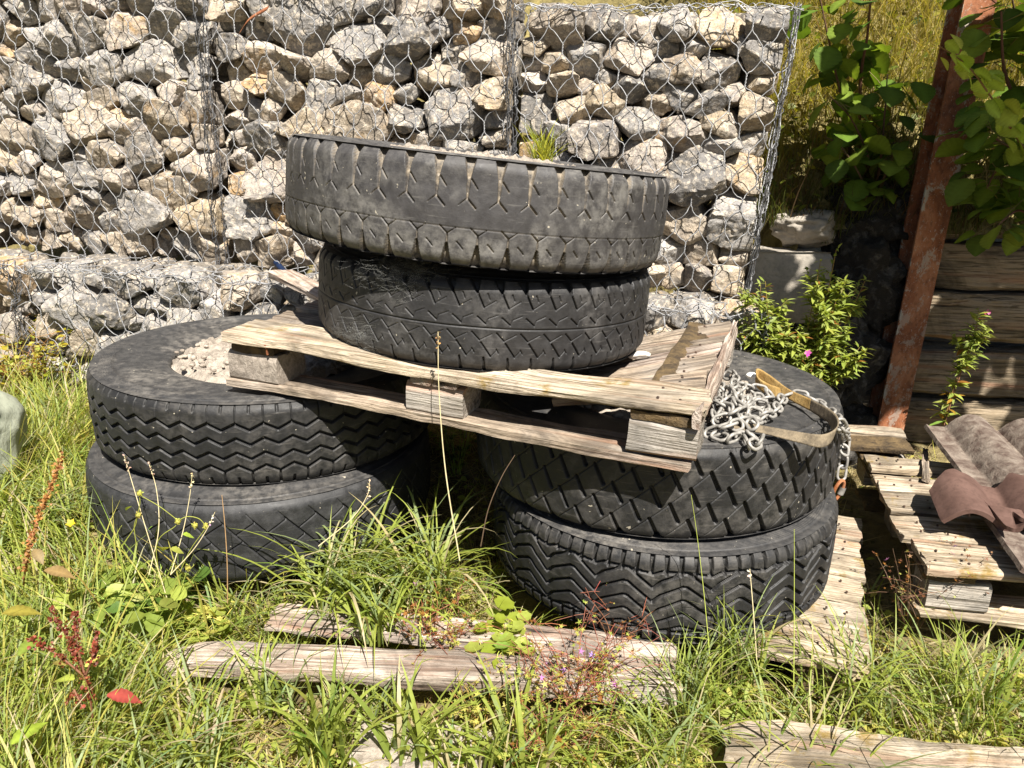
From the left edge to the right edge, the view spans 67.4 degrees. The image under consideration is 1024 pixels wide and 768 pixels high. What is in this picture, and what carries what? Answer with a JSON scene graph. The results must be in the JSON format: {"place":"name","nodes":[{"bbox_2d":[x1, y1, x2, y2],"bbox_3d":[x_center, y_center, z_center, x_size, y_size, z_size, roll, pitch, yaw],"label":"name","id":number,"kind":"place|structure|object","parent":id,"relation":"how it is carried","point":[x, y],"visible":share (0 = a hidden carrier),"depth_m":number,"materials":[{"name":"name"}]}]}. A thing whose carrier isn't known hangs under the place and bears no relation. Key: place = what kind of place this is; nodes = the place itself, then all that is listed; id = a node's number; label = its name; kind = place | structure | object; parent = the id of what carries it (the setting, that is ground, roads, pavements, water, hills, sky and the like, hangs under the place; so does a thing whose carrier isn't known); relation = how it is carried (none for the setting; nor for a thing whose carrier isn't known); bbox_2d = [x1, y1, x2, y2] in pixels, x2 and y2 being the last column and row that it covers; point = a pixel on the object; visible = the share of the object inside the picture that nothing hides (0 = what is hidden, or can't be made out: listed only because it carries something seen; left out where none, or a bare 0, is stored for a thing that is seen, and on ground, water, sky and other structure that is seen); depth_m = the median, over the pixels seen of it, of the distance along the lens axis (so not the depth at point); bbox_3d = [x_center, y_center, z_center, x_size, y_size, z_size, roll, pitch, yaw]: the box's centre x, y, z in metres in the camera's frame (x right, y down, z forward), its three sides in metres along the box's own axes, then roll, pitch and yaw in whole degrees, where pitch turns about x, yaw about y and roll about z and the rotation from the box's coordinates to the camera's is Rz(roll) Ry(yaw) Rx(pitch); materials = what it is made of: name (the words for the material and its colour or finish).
{"place":"outdoors","nodes":[
{"label":"outdoors","id":0,"kind":"place"},
{"bbox_2d":[0,238,1023,767],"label":"ground","id":1,"kind":"structure","parent":0,"point":[886,544],"depth_m":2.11,"materials":[{"name":"green plant"}]},
{"bbox_2d":[0,390,27,486],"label":"rock","id":2,"kind":"object","parent":1,"relation":"on","point":[13,405],"visible":0.8,"depth_m":2.32,"materials":[{"name":"stone"}]},
{"bbox_2d":[0,248,64,384],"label":"gabion basket","id":3,"kind":"object","parent":1,"relation":"on","point":[10,324],"visible":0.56,"depth_m":3.23,"materials":[{"name":"stone"}]},
{"bbox_2d":[3,450,75,615],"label":"dock plant","id":4,"kind":"object","parent":1,"relation":"on","point":[57,570],"visible":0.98,"depth_m":1.83,"materials":[{"name":"red plant"}]},
{"bbox_2d":[0,313,81,395],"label":"yellow weed","id":5,"kind":"object","parent":1,"relation":"on","point":[38,349],"visible":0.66,"depth_m":3.14,"materials":[{"name":"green plant"}]},
{"bbox_2d":[1,450,91,521],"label":"grass tuft","id":6,"kind":"object","parent":1,"relation":"on","point":[82,461],"visible":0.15,"depth_m":2.32,"materials":[{"name":"plant"}]},
{"bbox_2d":[0,429,101,578],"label":"grass tuft","id":7,"kind":"object","parent":1,"relation":"on","point":[19,509],"visible":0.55,"depth_m":2.14,"materials":[{"name":"plant"}]},
{"bbox_2d":[12,359,89,434],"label":"grass tuft","id":8,"kind":"object","parent":1,"relation":"on","point":[48,396],"visible":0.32,"depth_m":2.91,"materials":[{"name":"plant"}]},
{"bbox_2d":[65,519,87,577],"bbox_3d":[-1.047,0.407,1.848,0.025,0.177,0.018,-10,21,-29],"label":"buttercup","id":9,"kind":"object","parent":1,"relation":"on","point":[70,523],"visible":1,"depth_m":1.83,"materials":[{"name":"yellow plant"}]},
{"bbox_2d":[11,605,142,744],"bbox_3d":[-0.899,0.620,1.585,0.236,0.308,0.147,-8,20,-24],"label":"dock plant","id":10,"kind":"object","parent":1,"relation":"on","point":[94,659],"visible":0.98,"depth_m":1.58,"materials":[{"name":"red plant"}]},
{"bbox_2d":[0,520,156,701],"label":"grass tuft","id":11,"kind":"object","parent":1,"relation":"on","point":[23,601],"visible":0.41,"depth_m":1.82,"materials":[{"name":"plant"}]},
{"bbox_2d":[0,604,228,747],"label":"grass tuft","id":12,"kind":"object","parent":1,"relation":"on","point":[115,661],"visible":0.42,"depth_m":1.75,"materials":[{"name":"plant"}]},
{"bbox_2d":[49,559,209,639],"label":"nettle clump","id":13,"kind":"object","parent":1,"relation":"on","point":[150,617],"visible":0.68,"depth_m":1.87,"materials":[{"name":"green plant"}]},
{"bbox_2d":[170,473,193,573],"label":"grass stalk","id":14,"kind":"object","parent":13,"relation":"on","point":[184,523],"depth_m":1.89,"materials":[{"name":"plant"}]},
{"bbox_2d":[122,454,166,596],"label":"grass stalk","id":15,"kind":"object","parent":1,"relation":"on","point":[143,520],"depth_m":1.82,"materials":[{"name":"plant"}]},
{"bbox_2d":[148,462,159,574],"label":"grass stalk","id":16,"kind":"object","parent":1,"relation":"on","point":[159,518],"depth_m":1.86,"materials":[{"name":"plant"}]},
{"bbox_2d":[119,490,208,597],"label":"burr plant","id":17,"kind":"object","parent":1,"relation":"on","point":[176,549],"visible":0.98,"depth_m":1.82,"materials":[{"name":"green plant"}]},
{"bbox_2d":[10,250,318,390],"bbox_3d":[-1.374,-0.229,3.243,1.294,0.590,0.462,5,19,10],"label":"gabion basket","id":18,"kind":"object","parent":1,"relation":"on","point":[88,298],"visible":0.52,"depth_m":3.09,"materials":[{"name":"stone"}]},
{"bbox_2d":[0,0,239,264],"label":"gabion basket","id":19,"kind":"object","parent":18,"relation":"on","point":[106,141],"visible":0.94,"depth_m":3.12,"materials":[{"name":"stone"}]},
{"bbox_2d":[273,260,285,269],"bbox_3d":[-0.928,-0.464,3.099,0.039,0.053,0.152,-14,23,-36],"label":"pipe","id":20,"kind":"object","parent":18,"relation":"in","point":[280,266],"visible":0.41,"depth_m":3.10,"materials":[{"name":"blue plastic"}]},
{"bbox_2d":[60,628,286,767],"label":"grass tuft","id":21,"kind":"object","parent":1,"relation":"on","point":[196,756],"visible":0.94,"depth_m":1.59,"materials":[{"name":"plant"}]},
{"bbox_2d":[137,599,240,657],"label":"ground ivy","id":22,"kind":"object","parent":1,"relation":"on","point":[201,638],"visible":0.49,"depth_m":1.91,"materials":[{"name":"green plant"}]},
{"bbox_2d":[170,511,215,574],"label":"grass stalk","id":23,"kind":"object","parent":1,"relation":"on","point":[197,543],"depth_m":1.81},
{"bbox_2d":[222,498,227,602],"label":"grass stalk","id":24,"kind":"object","parent":1,"relation":"on","point":[226,553],"depth_m":1.82,"materials":[{"name":"plant"}]},
{"bbox_2d":[85,429,430,581],"bbox_3d":[-0.770,0.255,2.438,1.017,0.256,1.022,1,18,0],"label":"truck tyre","id":25,"kind":"object","parent":1,"relation":"on","point":[299,510],"visible":0.56,"depth_m":2.00,"materials":[{"name":"rubber"}]},
{"bbox_2d":[86,314,428,484],"bbox_3d":[-0.761,-0.004,2.432,1.024,0.245,1.027,2,18,-1],"label":"truck tyre","id":26,"kind":"object","parent":25,"relation":"on","point":[166,402],"visible":0.63,"depth_m":2.02,"materials":[{"name":"black rubber"}]},
{"bbox_2d":[205,612,344,718],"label":"grass tuft","id":27,"kind":"object","parent":1,"relation":"on","point":[262,688],"visible":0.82,"depth_m":1.73,"materials":[{"name":"plant"}]},
{"bbox_2d":[203,471,463,678],"bbox_3d":[-0.418,0.443,2.004,0.607,0.333,0.624,11,21,31],"label":"grass tuft","id":28,"kind":"object","parent":1,"relation":"on","point":[309,587],"visible":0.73,"depth_m":1.96,"materials":[{"name":"plant"}]},
{"bbox_2d":[244,635,433,767],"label":"grass tuft","id":29,"kind":"object","parent":1,"relation":"on","point":[332,724],"visible":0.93,"depth_m":1.59,"materials":[{"name":"plant"}]},
{"bbox_2d":[318,479,370,545],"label":"grass stalk","id":30,"kind":"object","parent":1,"relation":"on","point":[353,516],"depth_m":1.80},
{"bbox_2d":[267,544,460,673],"bbox_3d":[-0.344,0.520,1.866,0.434,0.256,0.369,10,21,28],"label":"grass tuft","id":31,"kind":"object","parent":1,"relation":"on","point":[374,621],"visible":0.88,"depth_m":1.87,"materials":[{"name":"plant"}]},
{"bbox_2d":[307,630,434,735],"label":"grass tuft","id":32,"kind":"object","parent":1,"relation":"on","point":[374,697],"visible":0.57,"depth_m":1.71,"materials":[{"name":"plant"}]},
{"bbox_2d":[307,474,516,648],"bbox_3d":[-0.250,0.412,2.031,0.568,0.362,0.573,0,18,0],"label":"grass tuft","id":33,"kind":"object","parent":1,"relation":"on","point":[439,565],"visible":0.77,"depth_m":2.00,"materials":[{"name":"plant"}]},
{"bbox_2d":[326,654,505,767],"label":"grass tuft","id":34,"kind":"object","parent":1,"relation":"on","point":[399,735],"visible":0.95,"depth_m":1.60,"materials":[{"name":"plant"}]},
{"bbox_2d":[159,603,682,767],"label":"wooden pallet","id":35,"kind":"object","parent":1,"relation":"on","point":[438,672],"visible":0.62,"depth_m":1.76,"materials":[{"name":"brown wood"}]},
{"bbox_2d":[385,574,509,664],"bbox_3d":[-0.167,0.580,1.869,0.261,0.130,0.333,-10,21,-29],"label":"herb robert","id":36,"kind":"object","parent":1,"relation":"on","point":[434,628],"visible":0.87,"depth_m":1.85,"materials":[{"name":"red plant"}]},
{"bbox_2d":[435,331,459,560],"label":"grass stalk","id":37,"kind":"object","parent":1,"relation":"on","point":[438,338],"depth_m":1.75,"materials":[{"name":"plant"}]},
{"bbox_2d":[428,424,476,476],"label":"green weed","id":38,"kind":"object","parent":1,"relation":"on","point":[454,456],"visible":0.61,"depth_m":2.71,"materials":[{"name":"green plant"}]},
{"bbox_2d":[395,682,545,767],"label":"grass tuft","id":39,"kind":"object","parent":1,"relation":"on","point":[468,755],"visible":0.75,"depth_m":1.58,"materials":[{"name":"plant"}]},
{"bbox_2d":[480,455,514,546],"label":"grass stalk","id":40,"kind":"object","parent":1,"relation":"on","point":[490,503],"depth_m":1.76,"materials":[{"name":"plant"}]},
{"bbox_2d":[435,648,560,727],"bbox_3d":[-0.046,0.681,1.698,0.288,0.141,0.169,-8,20,-24],"label":"herb robert","id":41,"kind":"object","parent":1,"relation":"on","point":[475,720],"visible":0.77,"depth_m":1.68,"materials":[{"name":"green plant"}]},
{"bbox_2d":[464,596,536,668],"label":"ground ivy","id":42,"kind":"object","parent":1,"relation":"on","point":[507,636],"visible":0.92,"depth_m":1.85,"materials":[{"name":"green plant"}]},
{"bbox_2d":[437,646,615,767],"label":"grass tuft","id":43,"kind":"object","parent":1,"relation":"on","point":[549,740],"visible":0.79,"depth_m":1.59,"materials":[{"name":"plant"}]},
{"bbox_2d":[497,664,632,767],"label":"herb robert","id":44,"kind":"object","parent":1,"relation":"on","point":[540,741],"visible":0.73,"depth_m":1.62,"materials":[{"name":"green plant"}]},
{"bbox_2d":[473,600,665,723],"bbox_3d":[0.115,0.606,1.680,0.418,0.217,0.311,8,20,22],"label":"herb robert","id":45,"kind":"object","parent":1,"relation":"on","point":[605,654],"visible":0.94,"depth_m":1.68,"materials":[{"name":"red plant"}]},
{"bbox_2d":[438,289,771,436],"bbox_3d":[0.096,-0.099,2.986,1.672,0.587,0.468,5,19,10],"label":"gabion basket","id":46,"kind":"object","parent":1,"relation":"on","point":[666,311],"visible":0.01,"depth_m":2.72,"materials":[{"name":"stone"}]},
{"bbox_2d":[200,0,526,272],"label":"gabion basket","id":47,"kind":"object","parent":46,"relation":"on","point":[348,61],"visible":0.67,"depth_m":2.85,"materials":[{"name":"stone"}]},
{"bbox_2d":[238,5,269,34],"bbox_3d":[-0.928,-1.305,2.757,0.129,0.096,0.006,2,18,7],"label":"iron strip","id":48,"kind":"object","parent":47,"relation":"in","point":[257,14],"visible":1,"depth_m":2.75,"materials":[{"name":"metal"}]},
{"bbox_2d":[510,0,803,301],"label":"gabion basket","id":49,"kind":"object","parent":46,"relation":"on","point":[678,102],"visible":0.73,"depth_m":2.66,"materials":[{"name":"stone"}]},
{"bbox_2d":[555,582,668,641],"bbox_3d":[0.248,0.543,1.822,0.288,0.206,0.205,0,18,0],"label":"herb robert","id":50,"kind":"object","parent":1,"relation":"on","point":[625,626],"visible":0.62,"depth_m":1.82,"materials":[{"name":"red plant"}]},
{"bbox_2d":[526,631,768,767],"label":"grass tuft","id":51,"kind":"object","parent":1,"relation":"on","point":[658,747],"visible":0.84,"depth_m":1.61,"materials":[{"name":"plant"}]},
{"bbox_2d":[602,600,784,745],"bbox_3d":[0.413,0.630,1.683,0.375,0.206,0.345,8,20,24],"label":"grass tuft","id":52,"kind":"object","parent":1,"relation":"on","point":[696,685],"visible":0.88,"depth_m":1.70,"materials":[{"name":"plant"}]},
{"bbox_2d":[584,515,870,706],"bbox_3d":[0.622,0.543,2.212,0.723,0.116,0.802,7,20,21],"label":"wooden pallet","id":53,"kind":"object","parent":1,"relation":"on","point":[843,592],"visible":0.26,"depth_m":1.90,"materials":[{"name":"brown wood"}]},
{"bbox_2d":[493,484,837,643],"bbox_3d":[0.425,0.362,2.239,0.959,0.271,0.960,1,18,0],"label":"truck tyre","id":54,"kind":"object","parent":53,"relation":"on","point":[559,566],"visible":0.55,"depth_m":1.83,"materials":[{"name":"black rubber"}]},
{"bbox_2d":[477,350,843,538],"bbox_3d":[0.405,0.099,2.230,1.016,0.246,1.017,1,18,0],"label":"truck tyre","id":55,"kind":"object","parent":54,"relation":"on","point":[737,488],"visible":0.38,"depth_m":1.81,"materials":[{"name":"black rubber"}]},
{"bbox_2d":[221,300,737,472],"bbox_3d":[-0.034,-0.093,2.148,1.235,0.166,0.828,9,21,19],"label":"wooden pallet","id":56,"kind":"object","parent":55,"relation":"on","point":[666,392],"visible":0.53,"depth_m":1.81,"materials":[{"name":"brown wood"}]},
{"bbox_2d":[268,270,318,299],"bbox_3d":[-0.618,-0.292,2.538,0.096,0.034,0.921,-12,22,-32],"label":"plank","id":57,"kind":"object","parent":56,"relation":"on","point":[300,283],"visible":0.33,"depth_m":2.73,"materials":[{"name":"brown wood"}]},
{"bbox_2d":[318,243,649,370],"bbox_3d":[-0.077,-0.266,2.177,0.918,0.246,0.916,4,17,-1],"label":"truck tyre","id":58,"kind":"object","parent":56,"relation":"on","point":[481,319],"visible":0.81,"depth_m":1.78,"materials":[{"name":"rubber"}]},
{"bbox_2d":[313,311,377,358],"bbox_3d":[-0.307,-0.114,1.826,0.340,0.173,0.050,0,18,0],"label":"cobweb","id":59,"kind":"object","parent":58,"relation":"attached to","point":[357,334],"visible":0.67,"depth_m":1.82,"materials":[{"name":"fabric"}]},
{"bbox_2d":[285,133,669,273],"bbox_3d":[-0.092,-0.512,2.095,1.012,0.246,1.016,6,17,-2],"label":"truck tyre","id":60,"kind":"object","parent":58,"relation":"on","point":[464,208],"visible":0.99,"depth_m":1.66,"materials":[{"name":"rubber"}]},
{"bbox_2d":[343,251,468,305],"bbox_3d":[-0.210,-0.255,1.727,0.374,0.202,0.038,0,18,0],"label":"cobweb","id":61,"kind":"object","parent":60,"relation":"hanging from","point":[402,273],"visible":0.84,"depth_m":1.73,"materials":[{"name":"fabric"}]},
{"bbox_2d":[516,119,573,161],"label":"grass tuft","id":62,"kind":"object","parent":60,"relation":"on","point":[544,150],"visible":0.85,"depth_m":2.19,"materials":[{"name":"plant"}]},
{"bbox_2d":[628,351,650,358],"bbox_3d":[0.346,-0.079,2.102,0.070,0.024,0.032,0,18,0],"label":"pebble","id":63,"kind":"object","parent":56,"relation":"on","point":[640,355],"visible":0.75,"depth_m":2.09,"materials":[{"name":"stone"}]},
{"bbox_2d":[746,372,755,378],"bbox_3d":[0.683,-0.024,2.191,0.028,0.018,0.025,14,23,35],"label":"pebble","id":64,"kind":"object","parent":55,"relation":"on","point":[750,375],"visible":0.88,"depth_m":2.18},
{"bbox_2d":[703,369,850,499],"bbox_3d":[0.702,0.200,1.990,0.400,0.397,0.606,5,19,16],"label":"chain","id":65,"kind":"object","parent":55,"relation":"on","point":[733,397],"visible":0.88,"depth_m":1.88,"materials":[{"name":"metal"}]},
{"bbox_2d":[734,368,838,447],"bbox_3d":[0.701,0.055,1.929,0.228,0.046,0.457,8,20,23],"label":"webbing strap","id":66,"kind":"object","parent":55,"relation":"on","point":[776,387],"visible":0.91,"depth_m":1.81,"materials":[{"name":"fabric"}]},
{"bbox_2d":[673,577,837,686],"bbox_3d":[0.507,0.555,1.749,0.339,0.247,0.384,17,25,42],"label":"grass tuft","id":67,"kind":"object","parent":1,"relation":"on","point":[739,664],"visible":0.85,"depth_m":1.76,"materials":[{"name":"plant"}]},
{"bbox_2d":[691,495,710,667],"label":"grass stalk","id":68,"kind":"object","parent":67,"relation":"on","point":[703,588],"depth_m":1.69,"materials":[{"name":"plant"}]},
{"bbox_2d":[747,570,756,659],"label":"grass stalk","id":69,"kind":"object","parent":67,"relation":"on","point":[749,575],"depth_m":1.67,"materials":[{"name":"plant"}]},
{"bbox_2d":[733,243,873,388],"bbox_3d":[1.010,-0.146,2.706,0.522,0.701,0.282,0,18,0],"label":"willowherb","id":70,"kind":"object","parent":1,"relation":"on","point":[815,336],"visible":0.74,"depth_m":2.64,"materials":[{"name":"green plant"}]},
{"bbox_2d":[658,632,961,767],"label":"grass tuft","id":71,"kind":"object","parent":1,"relation":"on","point":[797,716],"visible":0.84,"depth_m":1.63,"materials":[{"name":"plant"}]},
{"bbox_2d":[837,403,877,469],"bbox_3d":[1.229,0.172,3.154,0.606,0.379,0.379,0,18,0],"label":"rock","id":72,"kind":"object","parent":1,"relation":"on","point":[858,414],"visible":0.09,"depth_m":3.05,"materials":[{"name":"stone"}]},
{"bbox_2d":[784,309,892,407],"bbox_3d":[1.330,-0.072,3.119,0.467,0.539,0.371,-10,21,-28],"label":"rock","id":73,"kind":"object","parent":72,"relation":"on","point":[849,391],"visible":0.38,"depth_m":2.98,"materials":[{"name":"stone"}]},
{"bbox_2d":[759,586,956,742],"bbox_3d":[0.759,0.624,1.705,0.397,0.205,0.452,-14,23,-36],"label":"grass tuft","id":74,"kind":"object","parent":1,"relation":"on","point":[871,693],"visible":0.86,"depth_m":1.72,"materials":[{"name":"plant"}]},
{"bbox_2d":[793,544,794,694],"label":"grass stalk","id":75,"kind":"object","parent":74,"relation":"on","point":[794,616],"depth_m":1.68,"materials":[{"name":"plant"}]},
{"bbox_2d":[720,720,1023,767],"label":"plank","id":76,"kind":"object","parent":1,"relation":"on","point":[892,750],"visible":0.9,"depth_m":1.57,"materials":[{"name":"brown wood"}]},
{"bbox_2d":[850,505,930,715],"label":"plant","id":77,"kind":"object","parent":1,"relation":"on","point":[884,585],"visible":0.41,"depth_m":2.17,"materials":[{"name":"green plant"}]},
{"bbox_2d":[799,595,1021,748],"bbox_3d":[0.904,0.653,1.708,0.422,0.207,0.478,-15,24,-39],"label":"grass tuft","id":78,"kind":"object","parent":1,"relation":"on","point":[923,709],"visible":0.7,"depth_m":1.72,"materials":[{"name":"plant"}]},
{"bbox_2d":[864,521,992,628],"bbox_3d":[1.076,0.514,2.026,0.296,0.252,0.272,0,18,0],"label":"herb robert","id":79,"kind":"object","parent":1,"relation":"on","point":[908,574],"visible":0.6,"depth_m":1.99,"materials":[{"name":"red plant"}]},
{"bbox_2d":[868,0,996,430],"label":"steel post","id":80,"kind":"object","parent":1,"relation":"on","point":[925,227],"visible":0.76,"depth_m":2.83,"materials":[{"name":"metal"}]},
{"bbox_2d":[845,425,1023,629],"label":"wooden pallet","id":81,"kind":"object","parent":1,"relation":"on","point":[900,498],"visible":0.78,"depth_m":2.06,"materials":[{"name":"brown wood"}]},
{"bbox_2d":[921,448,929,482],"bbox_3d":[1.338,0.262,2.484,0.025,0.027,0.289,9,20,26],"label":"stick","id":82,"kind":"object","parent":81,"relation":"on","point":[925,476],"visible":1,"depth_m":2.45,"materials":[{"name":"brown wood"}]},
{"bbox_2d":[982,516,1023,573],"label":"roof tile","id":83,"kind":"object","parent":81,"relation":"on","point":[1012,543],"visible":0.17,"depth_m":1.94,"materials":[{"name":"ceramic"}]},
{"bbox_2d":[924,414,1023,487],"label":"roof tile","id":84,"kind":"object","parent":83,"relation":"on","point":[980,450],"visible":0.92,"depth_m":2.41,"materials":[{"name":"ceramic"}]},
{"bbox_2d":[929,469,1023,531],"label":"roof tile","id":85,"kind":"object","parent":83,"relation":"on","point":[954,493],"visible":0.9,"depth_m":2.09,"materials":[{"name":"ceramic"}]},
{"bbox_2d":[967,500,1023,531],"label":"roof tile","id":86,"kind":"object","parent":83,"relation":"on","point":[1003,516],"visible":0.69,"depth_m":1.99,"materials":[{"name":"ceramic"}]},
{"bbox_2d":[855,591,1023,740],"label":"grass tuft","id":87,"kind":"object","parent":1,"relation":"on","point":[1003,684],"visible":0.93,"depth_m":1.71,"materials":[{"name":"plant"}]},
{"bbox_2d":[863,389,1023,442],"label":"timber sleeper","id":88,"kind":"object","parent":1,"relation":"on","point":[996,414],"visible":0.26,"depth_m":3.28,"materials":[{"name":"brown wood"}]},
{"bbox_2d":[912,338,1023,398],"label":"timber sleeper","id":89,"kind":"object","parent":88,"relation":"on","point":[999,373],"visible":0.41,"depth_m":3.23,"materials":[{"name":"brown wood"}]},
{"bbox_2d":[925,288,1023,342],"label":"timber sleeper","id":90,"kind":"object","parent":89,"relation":"on","point":[950,310],"visible":0.42,"depth_m":3.15,"materials":[{"name":"brown wood"}]},
{"bbox_2d":[935,239,1023,290],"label":"timber sleeper","id":91,"kind":"object","parent":90,"relation":"on","point":[993,267],"visible":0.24,"depth_m":3.12,"materials":[{"name":"brown wood"}]},
{"bbox_2d":[945,232,1003,238],"bbox_3d":[2.179,-0.694,3.145,1.519,0.227,0.255,3,19,9],"label":"timber sleeper","id":92,"kind":"object","parent":91,"relation":"on","point":[1000,236],"depth_m":3.13,"materials":[{"name":"brown wood"}]},
{"bbox_2d":[929,308,993,425],"bbox_3d":[1.649,-0.062,2.833,0.167,0.470,0.172,3,19,10],"label":"willowherb","id":93,"kind":"object","parent":1,"relation":"on","point":[975,339],"visible":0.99,"depth_m":2.80,"materials":[{"name":"green plant"}]},
{"bbox_2d":[0,0,1023,293],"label":"bank","id":94,"kind":"structure","parent":0,"point":[768,238],"depth_m":3.25,"materials":[{"name":"plant"}]},
{"bbox_2d":[772,322,798,358],"bbox_3d":[0.961,-0.226,3.032,0.274,0.350,0.236,-10,21,-28],"label":"rock","id":95,"kind":"object","parent":94,"relation":"on","point":[793,327],"visible":0.02,"depth_m":2.98,"materials":[{"name":"stone"}]},
{"bbox_2d":[743,246,832,322],"bbox_3d":[1.039,-0.392,2.982,0.315,0.274,0.222,1,18,3],"label":"concrete slab","id":96,"kind":"object","parent":95,"relation":"on","point":[781,270],"depth_m":2.88,"materials":[{"name":"concrete"}]},
{"bbox_2d":[770,208,835,248],"bbox_3d":[1.139,-0.605,2.999,0.236,0.157,0.242,9,20,24],"label":"boulder","id":97,"kind":"object","parent":96,"relation":"on","point":[808,230],"visible":0.93,"depth_m":2.92,"materials":[{"name":"stone"}]},
{"bbox_2d":[787,0,935,210],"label":"hazel bush","id":98,"kind":"object","parent":94,"relation":"on","point":[868,60],"visible":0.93,"depth_m":2.79,"materials":[{"name":"green plant"}]},
{"bbox_2d":[821,219,907,332],"bbox_3d":[1.372,-0.431,3.041,0.373,0.458,0.326,0,18,0],"label":"rock","id":99,"kind":"object","parent":94,"relation":"on","point":[878,263],"visible":0.54,"depth_m":2.93,"materials":[{"name":"stone"}]},
{"bbox_2d":[825,170,910,243],"bbox_3d":[1.433,-0.707,3.027,0.386,0.287,0.395,-14,23,-36],"label":"rock","id":100,"kind":"object","parent":99,"relation":"on","point":[888,227],"visible":0.45,"depth_m":2.91,"materials":[{"name":"stone"}]},
{"bbox_2d":[935,0,1023,256],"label":"hazel bush","id":101,"kind":"object","parent":94,"relation":"on","point":[976,120],"visible":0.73,"depth_m":2.57,"materials":[{"name":"green plant"}]},
{"bbox_2d":[938,34,1023,165],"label":"hazel spray","id":102,"kind":"object","parent":101,"relation":"attached to","point":[1007,114],"visible":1,"depth_m":2.19,"materials":[{"name":"green plant"}]}
]}

